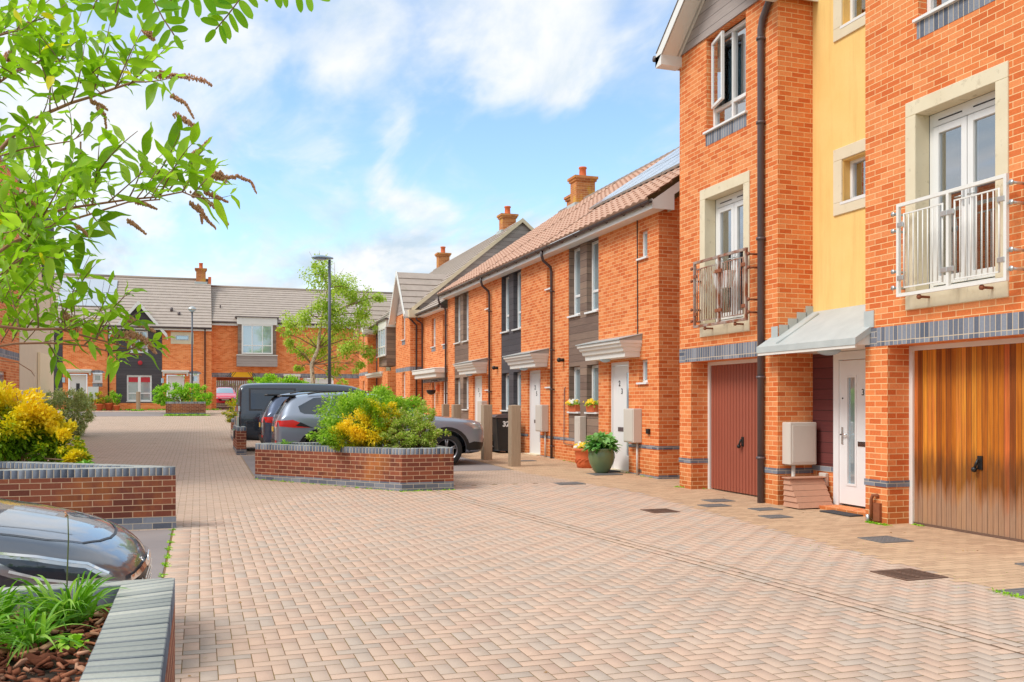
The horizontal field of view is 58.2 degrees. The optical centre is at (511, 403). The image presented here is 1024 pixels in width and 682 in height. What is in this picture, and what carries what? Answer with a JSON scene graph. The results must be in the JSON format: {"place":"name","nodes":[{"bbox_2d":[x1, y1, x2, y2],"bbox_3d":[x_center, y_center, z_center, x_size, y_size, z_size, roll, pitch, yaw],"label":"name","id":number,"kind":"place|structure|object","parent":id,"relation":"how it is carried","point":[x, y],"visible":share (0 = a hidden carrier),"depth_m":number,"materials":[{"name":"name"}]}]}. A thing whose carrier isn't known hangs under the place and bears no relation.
{"place":"outdoors","nodes":[
{"label":"outdoors","id":0,"kind":"place"},
{"bbox_2d":[1,406,579,530],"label":"paved courtyard","id":1,"kind":"structure","parent":0,"point":[178,459],"depth_m":21.75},
{"bbox_2d":[94,404,103,410],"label":"plant pot","id":2,"kind":"object","parent":1,"relation":"on","point":[99,407],"visible":0.98,"depth_m":55.37,"materials":[{"name":"ceramic"}]},
{"bbox_2d":[93,391,103,403],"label":"potted plant","id":3,"kind":"object","parent":2,"relation":"in","point":[98,399],"visible":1,"depth_m":55.48,"materials":[{"name":"green plant"}]},
{"bbox_2d":[113,405,120,410],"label":"plant pot","id":4,"kind":"object","parent":1,"relation":"on","point":[116,407],"visible":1,"depth_m":55.64,"materials":[{"name":"ceramic"}]},
{"bbox_2d":[111,392,121,404],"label":"potted plant","id":5,"kind":"object","parent":4,"relation":"in","point":[117,400],"visible":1,"depth_m":55.72,"materials":[{"name":"green plant"}]},
{"bbox_2d":[166,402,205,414],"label":"brick planter","id":6,"kind":"object","parent":1,"relation":"on","point":[187,408],"visible":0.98,"depth_m":47.70,"materials":[{"name":"brick"}]},
{"bbox_2d":[151,381,213,405],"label":"leafy shrub","id":7,"kind":"object","parent":6,"relation":"in","point":[161,399],"visible":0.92,"depth_m":51.10,"materials":[{"name":"green plant"}]},
{"bbox_2d":[188,306,195,400],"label":"street lamp","id":8,"kind":"object","parent":1,"relation":"on","point":[191,309],"visible":0.86,"depth_m":53.79,"materials":[{"name":"metal"}]},
{"bbox_2d":[216,387,236,402],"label":"parked car","id":9,"kind":"object","parent":1,"relation":"on","point":[223,394],"visible":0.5,"depth_m":69.63,"materials":[{"name":"red paint"}]},
{"bbox_2d":[233,425,246,454],"bbox_3d":[-7.537,1.071,25.427,0.248,0.886,2.808,0,0,-19],"label":"brick planter","id":10,"kind":"object","parent":1,"relation":"on","point":[239,443],"visible":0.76,"depth_m":24.12,"materials":[{"name":"brick"}]},
{"bbox_2d":[231,383,361,440],"bbox_3d":[-5.509,0.378,26.749,5.030,1.903,1.906,0,0,-19],"label":"parked van","id":11,"kind":"object","parent":1,"relation":"on","point":[252,400],"visible":0.26,"depth_m":25.37,"materials":[{"name":"grey paint"}]},
{"bbox_2d":[311,255,332,383],"bbox_3d":[-6.372,-1.877,30.892,0.720,6.177,0.325,0,0,-19],"label":"street lamp","id":12,"kind":"object","parent":1,"relation":"on","point":[320,257],"visible":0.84,"depth_m":30.93,"materials":[{"name":"metal"}]},
{"bbox_2d":[0,0,679,395],"label":"sky","id":13,"kind":"structure","parent":0,"point":[374,137],"materials":[{"name":"blue"}]},
{"bbox_2d":[55,404,1023,681],"bbox_3d":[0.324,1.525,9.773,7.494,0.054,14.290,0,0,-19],"label":"paved road","id":14,"kind":"structure","parent":0,"point":[581,498],"depth_m":7.29,"materials":[{"name":"beige brick"}]},
{"bbox_2d":[0,578,174,681],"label":"brick planter","id":15,"kind":"object","parent":14,"relation":"on","point":[135,639],"visible":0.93,"depth_m":3.24,"materials":[{"name":"brick"}]},
{"bbox_2d":[0,599,100,666],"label":"strap leaf clump","id":16,"kind":"object","parent":15,"relation":"in","point":[28,637],"visible":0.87,"depth_m":3.38,"materials":[{"name":"green plant"}]},
{"bbox_2d":[0,605,110,681],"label":"bark mulch","id":17,"kind":"object","parent":15,"relation":"on","point":[35,657],"visible":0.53,"depth_m":3.22,"materials":[{"name":"brown wood"}]},
{"bbox_2d":[0,612,65,650],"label":"strap leaf clump","id":18,"kind":"object","parent":17,"relation":"on","point":[4,637],"visible":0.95,"depth_m":3.29,"materials":[{"name":"green plant"}]},
{"bbox_2d":[0,579,85,634],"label":"strap leaf clump","id":19,"kind":"object","parent":17,"relation":"on","point":[7,610],"visible":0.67,"depth_m":3.56,"materials":[{"name":"green plant"}]},
{"bbox_2d":[0,569,129,634],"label":"strap leaf clump","id":20,"kind":"object","parent":17,"relation":"on","point":[80,600],"visible":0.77,"depth_m":3.67,"materials":[{"name":"green plant"}]},
{"bbox_2d":[64,512,68,586],"bbox_3d":[-1.913,0.684,3.950,0.022,0.436,0.010,0,0,4],"label":"flower stalk","id":21,"kind":"object","parent":15,"relation":"on","point":[66,515],"visible":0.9,"depth_m":3.95,"materials":[{"name":"brown plant"}]},
{"bbox_2d":[49,634,88,651],"bbox_3d":[-1.610,0.876,3.342,0.140,0.069,0.150,0,0,-19],"label":"seedling","id":22,"kind":"object","parent":15,"relation":"on","point":[75,637],"visible":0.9,"depth_m":3.33,"materials":[{"name":"green plant"}]},
{"bbox_2d":[0,0,256,388],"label":"buddleia bush","id":23,"kind":"object","parent":15,"relation":"on","point":[33,212],"visible":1,"depth_m":2.93,"materials":[{"name":"green plant"}]},
{"bbox_2d":[0,461,175,529],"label":"brick planter","id":24,"kind":"object","parent":14,"relation":"on","point":[133,497],"visible":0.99,"depth_m":11.16,"materials":[{"name":"brick"}]},
{"bbox_2d":[0,380,93,462],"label":"golden shrub","id":25,"kind":"object","parent":24,"relation":"in","point":[30,428],"visible":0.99,"depth_m":12.76,"materials":[{"name":"yellow plant"}]},
{"bbox_2d":[58,412,165,415],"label":"parking bay","id":26,"kind":"object","parent":14,"relation":"on","point":[128,413],"visible":0.4,"depth_m":50.16,"materials":[{"name":"grey asphalt"}]},
{"bbox_2d":[130,529,171,578],"bbox_3d":[-6.438,1.546,6.643,7.280,0.001,7.320,0,0,-19],"label":"parking bay","id":27,"kind":"object","parent":14,"relation":"on","point":[155,542],"visible":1,"depth_m":10.05,"materials":[{"name":"grey asphalt"}]},
{"bbox_2d":[0,498,151,586],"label":"parked car","id":28,"kind":"object","parent":27,"relation":"on","point":[33,539],"visible":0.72,"depth_m":5.15,"materials":[{"name":"grey paint"}]},
{"bbox_2d":[75,0,329,49],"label":"rowan tree","id":29,"kind":"object","parent":14,"relation":"on","point":[103,9],"visible":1,"depth_m":1.62,"materials":[{"name":"green plant"}]},
{"bbox_2d":[184,379,280,404],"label":"timber fence","id":30,"kind":"object","parent":14,"relation":"on","point":[235,386],"visible":0.02,"depth_m":74.64,"materials":[{"name":"brown wood"}]},
{"bbox_2d":[231,418,253,440],"bbox_3d":[-7.148,0.944,31.156,4.508,0.852,1.608,0,0,-19],"label":"brick planter","id":31,"kind":"object","parent":14,"relation":"on","point":[232,421],"visible":0.03,"depth_m":29.83,"materials":[{"name":"brick"}]},
{"bbox_2d":[221,398,235,422],"bbox_3d":[-9.563,0.247,31.459,0.808,0.893,1.138,0,0,-19],"label":"yellow shrub","id":32,"kind":"object","parent":31,"relation":"in","point":[230,416],"visible":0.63,"depth_m":31.36,"materials":[{"name":"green plant"}]},
{"bbox_2d":[275,253,386,384],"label":"birch tree","id":33,"kind":"object","parent":14,"relation":"on","point":[320,346],"visible":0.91,"depth_m":43.41,"materials":[{"name":"green plant"}]},
{"bbox_2d":[255,442,453,490],"bbox_3d":[-3.026,1.225,17.090,3.248,0.883,3.198,0,0,-19],"label":"brick planter","id":34,"kind":"object","parent":14,"relation":"on","point":[404,469],"visible":0.62,"depth_m":16.31,"materials":[{"name":"brick"}]},
{"bbox_2d":[327,396,402,451],"bbox_3d":[-2.651,0.382,16.731,1.027,1.027,1.384,0,0,27],"label":"golden shrub","id":35,"kind":"object","parent":34,"relation":"in","point":[368,436],"visible":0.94,"depth_m":16.59,"materials":[{"name":"yellow plant"}]},
{"bbox_2d":[305,384,430,445],"bbox_3d":[-2.788,0.253,17.748,2.458,1.264,1.391,0,0,-19],"label":"evergreen shrub","id":36,"kind":"object","parent":34,"relation":"in","point":[344,405],"visible":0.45,"depth_m":17.56,"materials":[{"name":"green plant"}]},
{"bbox_2d":[370,399,451,447],"bbox_3d":[-1.865,0.412,16.669,1.564,0.966,1.170,0,0,1],"label":"twiggy shrub","id":37,"kind":"object","parent":34,"relation":"on","point":[419,426],"visible":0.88,"depth_m":16.64,"materials":[{"name":"green plant"}]},
{"bbox_2d":[242,455,510,475],"bbox_3d":[-3.515,1.407,21.935,5.390,0.085,6.000,0,0,-19],"label":"parking bay","id":38,"kind":"object","parent":14,"relation":"on","point":[463,464],"visible":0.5,"depth_m":21.09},
{"bbox_2d":[258,390,344,442],"bbox_3d":[-4.114,0.541,23.685,4.615,1.716,2.300,0,0,-19],"label":"parked car","id":39,"kind":"object","parent":38,"relation":"on","point":[271,407],"visible":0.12,"depth_m":22.39,"materials":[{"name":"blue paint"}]},
{"bbox_2d":[271,391,483,462],"bbox_3d":[-3.111,0.581,21.385,4.776,1.716,2.300,0,0,-19],"label":"parked car","id":40,"kind":"object","parent":38,"relation":"on","point":[294,419],"visible":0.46,"depth_m":20.33,"materials":[{"name":"grey paint"}]},
{"bbox_2d":[59,408,1023,598],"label":"weeds","id":41,"kind":"object","parent":14,"relation":"on","point":[165,564],"visible":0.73,"depth_m":15.82,"materials":[{"name":"green plant"}]},
{"bbox_2d":[555,482,584,484],"bbox_3d":[1.073,1.511,17.209,0.500,0.027,0.400,0,0,-19],"label":"manhole cover","id":42,"kind":"object","parent":14,"relation":"on","point":[569,483],"visible":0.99,"depth_m":17.14,"materials":[{"name":"metal"}]},
{"bbox_2d":[640,508,679,512],"bbox_3d":[2.124,1.552,13.183,0.420,0.027,0.420,0,0,-19],"label":"drain grate","id":43,"kind":"object","parent":14,"relation":"on","point":[663,510],"visible":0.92,"depth_m":13.18,"materials":[{"name":"metal"}]},
{"bbox_2d":[434,490,1022,653],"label":"paving channel joint","id":44,"kind":"object","parent":14,"relation":"on","point":[768,580],"visible":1,"depth_m":7.75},
{"bbox_2d":[870,568,947,580],"bbox_3d":[3.574,1.552,8.290,0.460,0.027,0.460,0,0,-19],"label":"drain grate","id":45,"kind":"object","parent":14,"relation":"on","point":[908,574],"visible":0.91,"depth_m":8.26,"materials":[{"name":"metal"}]},
{"bbox_2d":[461,451,1023,604],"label":"pavement","id":46,"kind":"structure","parent":0,"point":[991,551],"depth_m":11.09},
{"bbox_2d":[442,404,448,416],"bbox_3d":[-2.058,0.690,28.449,0.200,1.332,0.200,0,0,-19],"label":"bollard","id":47,"kind":"object","parent":46,"relation":"on","point":[445,409],"visible":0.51,"depth_m":28.36,"materials":[{"name":"grey wood"}]},
{"bbox_2d":[451,404,460,417],"bbox_3d":[-1.604,0.717,26.491,0.230,1.372,0.230,0,0,-19],"label":"bollard","id":48,"kind":"object","parent":46,"relation":"on","point":[456,410],"visible":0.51,"depth_m":26.39,"materials":[{"name":"grey wood"}]},
{"bbox_2d":[481,404,491,459],"bbox_3d":[-0.635,0.749,23.018,0.230,1.432,0.230,0,0,-19],"label":"bollard","id":49,"kind":"object","parent":46,"relation":"on","point":[486,424],"visible":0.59,"depth_m":22.91,"materials":[{"name":"grey wood"}]},
{"bbox_2d":[492,414,507,451],"bbox_3d":[-0.222,0.842,25.641,0.714,1.082,0.600,0,0,-19],"label":"wheelie bin","id":50,"kind":"object","parent":46,"relation":"on","point":[500,430],"visible":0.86,"depth_m":25.37,"materials":[{"name":"black plastic"}]},
{"bbox_2d":[508,405,520,466],"bbox_3d":[0.056,0.766,20.982,0.230,1.452,0.230,0,0,-19],"label":"bollard","id":51,"kind":"object","parent":46,"relation":"on","point":[514,435],"visible":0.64,"depth_m":20.88,"materials":[{"name":"grey wood"}]},
{"bbox_2d":[573,441,591,467],"bbox_3d":[1.665,1.151,20.692,0.577,0.602,0.563,0,0,-19],"label":"plant pot","id":52,"kind":"object","parent":46,"relation":"on","point":[581,460],"visible":0.52,"depth_m":20.49,"materials":[{"name":"ceramic"}]},
{"bbox_2d":[581,431,620,472],"bbox_3d":[1.877,1.030,19.380,0.868,0.882,0.865,0,0,-19],"label":"plant pot","id":53,"kind":"object","parent":46,"relation":"on","point":[601,447],"visible":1,"depth_m":19.19,"materials":[{"name":"ceramic"}]},
{"bbox_2d":[698,504,730,506],"bbox_3d":[3.053,1.552,13.868,0.420,0.027,0.300,0,0,-19],"label":"manhole cover","id":54,"kind":"object","parent":46,"relation":"on","point":[714,505],"visible":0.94,"depth_m":13.83,"materials":[{"name":"metal"}]},
{"bbox_2d":[702,499,733,501],"bbox_3d":[3.267,1.552,14.575,0.420,0.027,0.340,0,0,-19],"label":"manhole cover","id":55,"kind":"object","parent":46,"relation":"on","point":[717,500],"visible":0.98,"depth_m":14.54,"materials":[{"name":"metal"}]},
{"bbox_2d":[747,507,782,510],"bbox_3d":[3.688,1.552,13.397,0.400,0.027,0.300,0,0,-19],"label":"manhole cover","id":56,"kind":"object","parent":46,"relation":"on","point":[765,509],"visible":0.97,"depth_m":13.34,"materials":[{"name":"metal"}]},
{"bbox_2d":[758,514,792,518],"bbox_3d":[3.585,1.552,12.518,0.360,0.027,0.300,0,0,-19],"label":"manhole cover","id":57,"kind":"object","parent":46,"relation":"on","point":[775,516],"visible":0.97,"depth_m":12.49,"materials":[{"name":"metal"}]},
{"bbox_2d":[782,476,832,508],"bbox_3d":[4.387,1.314,13.608,0.660,0.432,0.390,0,0,-19],"label":"slatted box","id":58,"kind":"object","parent":46,"relation":"on","point":[801,492],"visible":0.99,"depth_m":13.55,"materials":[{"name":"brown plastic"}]},
{"bbox_2d":[820,510,862,516],"bbox_3d":[4.720,1.537,12.877,0.500,0.018,0.650,0,0,-19],"label":"doormat","id":59,"kind":"object","parent":46,"relation":"on","point":[842,513],"visible":0.56,"depth_m":12.73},
{"bbox_2d":[857,536,913,542],"bbox_3d":[4.226,1.552,10.412,0.420,0.027,0.420,0,0,-19],"label":"manhole cover","id":60,"kind":"object","parent":46,"relation":"on","point":[885,539],"visible":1,"depth_m":10.39,"materials":[{"name":"metal"}]},
{"bbox_2d":[997,588,1023,595],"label":"manhole cover","id":61,"kind":"object","parent":46,"relation":"on","point":[1020,591],"visible":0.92,"depth_m":7.54,"materials":[{"name":"metal"}]},
{"bbox_3d":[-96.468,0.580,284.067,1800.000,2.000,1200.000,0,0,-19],"label":"ground","id":62,"kind":"structure","parent":0,"visible":0},
{"bbox_2d":[0,157,53,407],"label":"apartment building","id":63,"kind":"structure","parent":62,"relation":"on","point":[35,359],"depth_m":28.31,"materials":[{"name":"beige brick"}]},
{"bbox_2d":[43,387,96,436],"bbox_3d":[-15.000,0.532,31.056,1.895,2.155,1.904,0,0,-19],"label":"silver bush","id":64,"kind":"object","parent":62,"relation":"on","point":[81,404],"visible":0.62,"depth_m":30.76,"materials":[{"name":"green plant"}]},
{"bbox_2d":[54,272,117,409],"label":"terraced house","id":65,"kind":"structure","parent":62,"relation":"on","point":[89,365],"depth_m":56.31,"materials":[{"name":"orange brick"}]},
{"bbox_2d":[69,375,86,398],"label":"front door","id":66,"kind":"structure","parent":65,"relation":"in","point":[78,381],"depth_m":56.05,"materials":[{"name":"white paint"}]},
{"bbox_2d":[92,373,102,382],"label":"window","id":67,"kind":"structure","parent":65,"relation":"in","point":[97,378],"depth_m":56.39,"materials":[{"name":"white plastic"}]},
{"bbox_2d":[108,263,211,409],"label":"terraced house","id":68,"kind":"structure","parent":62,"relation":"on","point":[167,302],"depth_m":58.02,"materials":[{"name":"orange brick"}]},
{"bbox_2d":[126,375,151,401],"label":"window","id":69,"kind":"structure","parent":68,"relation":"in","point":[142,384],"depth_m":57.16,"materials":[{"name":"white plastic"}]},
{"bbox_2d":[130,331,147,352],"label":"window","id":70,"kind":"structure","parent":68,"relation":"in","point":[145,333],"depth_m":57.23,"materials":[{"name":"white plastic"}]},
{"bbox_2d":[168,375,183,401],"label":"front door","id":71,"kind":"structure","parent":68,"relation":"in","point":[179,379],"depth_m":57.85,"materials":[{"name":"white paint"}]},
{"bbox_2d":[247,372,308,383],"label":"leafy bush","id":72,"kind":"object","parent":62,"relation":"on","point":[270,376],"visible":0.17,"depth_m":42.94,"materials":[{"name":"green plant"}]},
{"bbox_2d":[211,285,395,408],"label":"archway house","id":73,"kind":"structure","parent":62,"relation":"on","point":[247,343],"depth_m":60.72,"materials":[{"name":"orange brick"}]},
{"bbox_2d":[242,324,272,353],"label":"window","id":74,"kind":"structure","parent":73,"relation":"in","point":[256,339],"depth_m":59.51,"materials":[{"name":"glass"}]},
{"bbox_2d":[304,379,332,383],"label":"garage door","id":75,"kind":"structure","parent":73,"relation":"in","point":[321,381],"depth_m":61.55,"materials":[{"name":"white plastic"}]},
{"bbox_2d":[353,302,395,398],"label":"gabled house","id":76,"kind":"structure","parent":62,"relation":"on","point":[383,340],"depth_m":45.66,"materials":[{"name":"orange brick"}]},
{"bbox_2d":[376,327,385,357],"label":"window","id":77,"kind":"structure","parent":76,"relation":"in","point":[381,332],"depth_m":42.48,"materials":[{"name":"white plastic"}]},
{"bbox_2d":[412,279,471,415],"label":"terraced house","id":78,"kind":"structure","parent":62,"relation":"on","point":[432,314],"depth_m":35.34,"materials":[{"name":"orange brick"}]},
{"bbox_2d":[368,206,548,406],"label":"gabled house","id":79,"kind":"structure","parent":62,"relation":"on","point":[413,294],"depth_m":38.46,"materials":[{"name":"orange brick"}]},
{"bbox_2d":[437,166,643,423],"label":"terraced house","id":80,"kind":"structure","parent":62,"relation":"on","point":[468,346],"depth_m":31.49,"materials":[{"name":"orange brick"}]},
{"bbox_2d":[467,293,468,339],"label":"window","id":81,"kind":"structure","parent":80,"relation":"in","point":[467,293],"depth_m":31.62,"materials":[{"name":"white plastic"}]},
{"bbox_2d":[476,378,481,423],"bbox_3d":[-1.033,0.225,30.033,0.051,2.070,0.870,0,0,-19],"label":"front door","id":82,"kind":"structure","parent":80,"relation":"in","point":[479,380],"depth_m":30.17,"materials":[{"name":"white paint"}]},
{"bbox_2d":[480,146,679,457],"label":"terraced house","id":83,"kind":"structure","parent":62,"relation":"on","point":[520,311],"depth_m":25.73,"materials":[{"name":"orange brick"}]},
{"bbox_2d":[506,374,508,409],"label":"window","id":84,"kind":"structure","parent":83,"relation":"in","point":[507,375],"depth_m":27.60,"materials":[{"name":"white plastic"}]},
{"bbox_2d":[506,277,508,330],"bbox_3d":[-0.053,-2.950,27.351,0.050,1.640,0.650,0,0,-19],"label":"window","id":85,"kind":"structure","parent":83,"relation":"in","point":[507,279],"depth_m":27.60,"materials":[{"name":"white plastic"}]},
{"bbox_2d":[518,372,520,404],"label":"window","id":86,"kind":"structure","parent":83,"relation":"in","point":[519,374],"depth_m":26.58,"materials":[{"name":"white plastic"}]},
{"bbox_2d":[518,272,520,327],"bbox_3d":[0.290,-2.950,26.342,0.050,1.640,0.640,0,0,-19],"label":"window","id":87,"kind":"structure","parent":83,"relation":"in","point":[519,274],"depth_m":26.58,"materials":[{"name":"white plastic"}]},
{"bbox_2d":[531,373,539,453],"bbox_3d":[0.687,0.282,24.967,0.053,2.183,0.870,0,0,-19],"label":"front door","id":88,"kind":"structure","parent":83,"relation":"in","point":[535,377],"depth_m":25.12,"materials":[{"name":"white paint"}]},
{"bbox_2d":[540,147,679,478],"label":"terraced house","id":89,"kind":"structure","parent":62,"relation":"on","point":[616,291],"depth_m":19.76,"materials":[{"name":"orange brick"}]},
{"bbox_2d":[565,399,579,411],"bbox_3d":[1.491,0.049,22.264,0.331,0.313,0.583,0,0,-19],"label":"window box","id":90,"kind":"object","parent":89,"relation":"on","point":[573,405],"visible":0.99,"depth_m":22.13,"materials":[{"name":"ceramic"}]},
{"bbox_2d":[574,367,579,401],"bbox_3d":[1.658,-0.340,22.313,0.050,1.080,0.650,0,0,-19],"label":"window","id":91,"kind":"structure","parent":89,"relation":"in","point":[576,369],"depth_m":22.49,"materials":[{"name":"glass"}]},
{"bbox_2d":[574,248,579,314],"bbox_3d":[1.658,-2.950,22.313,0.050,1.640,0.650,0,0,-19],"label":"window","id":92,"kind":"structure","parent":89,"relation":"in","point":[577,251],"depth_m":22.49,"materials":[{"name":"white plastic"}]},
{"bbox_2d":[583,398,597,411],"bbox_3d":[1.848,0.045,21.241,0.347,0.322,0.616,0,0,-19],"label":"window box","id":93,"kind":"object","parent":89,"relation":"on","point":[591,405],"visible":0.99,"depth_m":21.11,"materials":[{"name":"ceramic"}]},
{"bbox_2d":[592,365,597,403],"bbox_3d":[2.000,-0.340,21.305,0.050,1.080,0.640,0,0,-19],"label":"window","id":94,"kind":"structure","parent":89,"relation":"in","point":[595,367],"depth_m":21.47,"materials":[{"name":"glass"}]},
{"bbox_2d":[592,240,597,310],"bbox_3d":[2.000,-2.950,21.305,0.050,1.640,0.640,0,0,-19],"label":"window","id":95,"kind":"structure","parent":89,"relation":"in","point":[594,244],"depth_m":21.47,"materials":[{"name":"white plastic"}]},
{"bbox_2d":[613,365,628,470],"bbox_3d":[2.397,0.317,19.929,0.053,2.253,0.870,0,0,-19],"label":"front door","id":96,"kind":"structure","parent":89,"relation":"in","point":[620,373],"depth_m":19.99,"materials":[{"name":"white paint"}]},
{"bbox_2d":[643,231,646,256],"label":"window","id":97,"kind":"structure","parent":89,"relation":"in","point":[644,233],"depth_m":18.95,"materials":[{"name":"white plastic"}]},
{"bbox_2d":[643,360,646,381],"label":"window","id":98,"kind":"structure","parent":89,"relation":"in","point":[644,361],"depth_m":18.95,"materials":[{"name":"glass"}]},
{"bbox_2d":[652,0,1023,542],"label":"townhouse","id":99,"kind":"structure","parent":62,"relation":"on","point":[852,193],"depth_m":13.12,"materials":[{"name":"orange brick"}]},
{"bbox_2d":[714,259,734,288],"bbox_3d":[3.500,-2.165,15.219,0.185,0.531,0.470,0,0,-19],"label":"hanging trough","id":100,"kind":"object","parent":99,"relation":"hanging from","point":[725,277],"visible":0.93,"depth_m":15.05,"materials":[{"name":"white plastic"}]},
{"bbox_2d":[716,190,742,321],"bbox_3d":[3.791,-2.450,15.455,0.239,2.160,1.190,0,0,-19],"label":"french door","id":101,"kind":"structure","parent":99,"relation":"in","point":[729,209],"depth_m":15.50,"materials":[{"name":"white plastic"}]},
{"bbox_2d":[713,19,745,126],"bbox_3d":[3.715,-5.480,15.387,0.070,1.580,1.210,0,0,-19],"label":"window","id":102,"kind":"structure","parent":99,"relation":"in","point":[734,102],"depth_m":15.36,"materials":[{"name":"white plastic"}]},
{"bbox_2d":[711,362,756,495],"bbox_3d":[3.869,0.425,15.492,0.130,2.190,2.050,0,0,-19],"label":"garage door","id":103,"kind":"structure","parent":99,"relation":"in","point":[733,386],"depth_m":15.74,"materials":[{"name":"brown plastic"}]},
{"bbox_2d":[840,156,864,204],"bbox_3d":[5.009,-3.240,13.255,0.210,0.660,0.600,0,0,-19],"label":"window","id":104,"kind":"structure","parent":99,"relation":"in","point":[857,166],"depth_m":13.41,"materials":[{"name":"white plastic"}]},
{"bbox_2d":[840,0,864,28],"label":"window","id":105,"kind":"structure","parent":99,"relation":"in","point":[857,7],"depth_m":13.42,"materials":[{"name":"white plastic"}]},
{"bbox_2d":[840,359,864,506],"bbox_3d":[4.978,0.425,13.096,0.101,2.090,0.960,0,0,-19],"label":"front door","id":106,"kind":"structure","parent":99,"relation":"in","point":[852,372],"depth_m":13.31,"materials":[{"name":"white paint"}]},
{"bbox_2d":[927,0,948,11],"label":"window","id":107,"kind":"structure","parent":99,"relation":"in","point":[931,4],"depth_m":11.21,"materials":[{"name":"white plastic"}]},
{"bbox_2d":[930,91,994,288],"bbox_3d":[5.383,-2.450,10.768,0.239,2.160,1.190,0,0,-19],"label":"french door","id":108,"kind":"structure","parent":99,"relation":"in","point":[962,136],"depth_m":10.78,"materials":[{"name":"white plastic"}]},
{"bbox_2d":[913,343,1023,542],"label":"garage door","id":109,"kind":"structure","parent":99,"relation":"in","point":[969,401],"depth_m":10.92,"materials":[{"name":"brown wood"}]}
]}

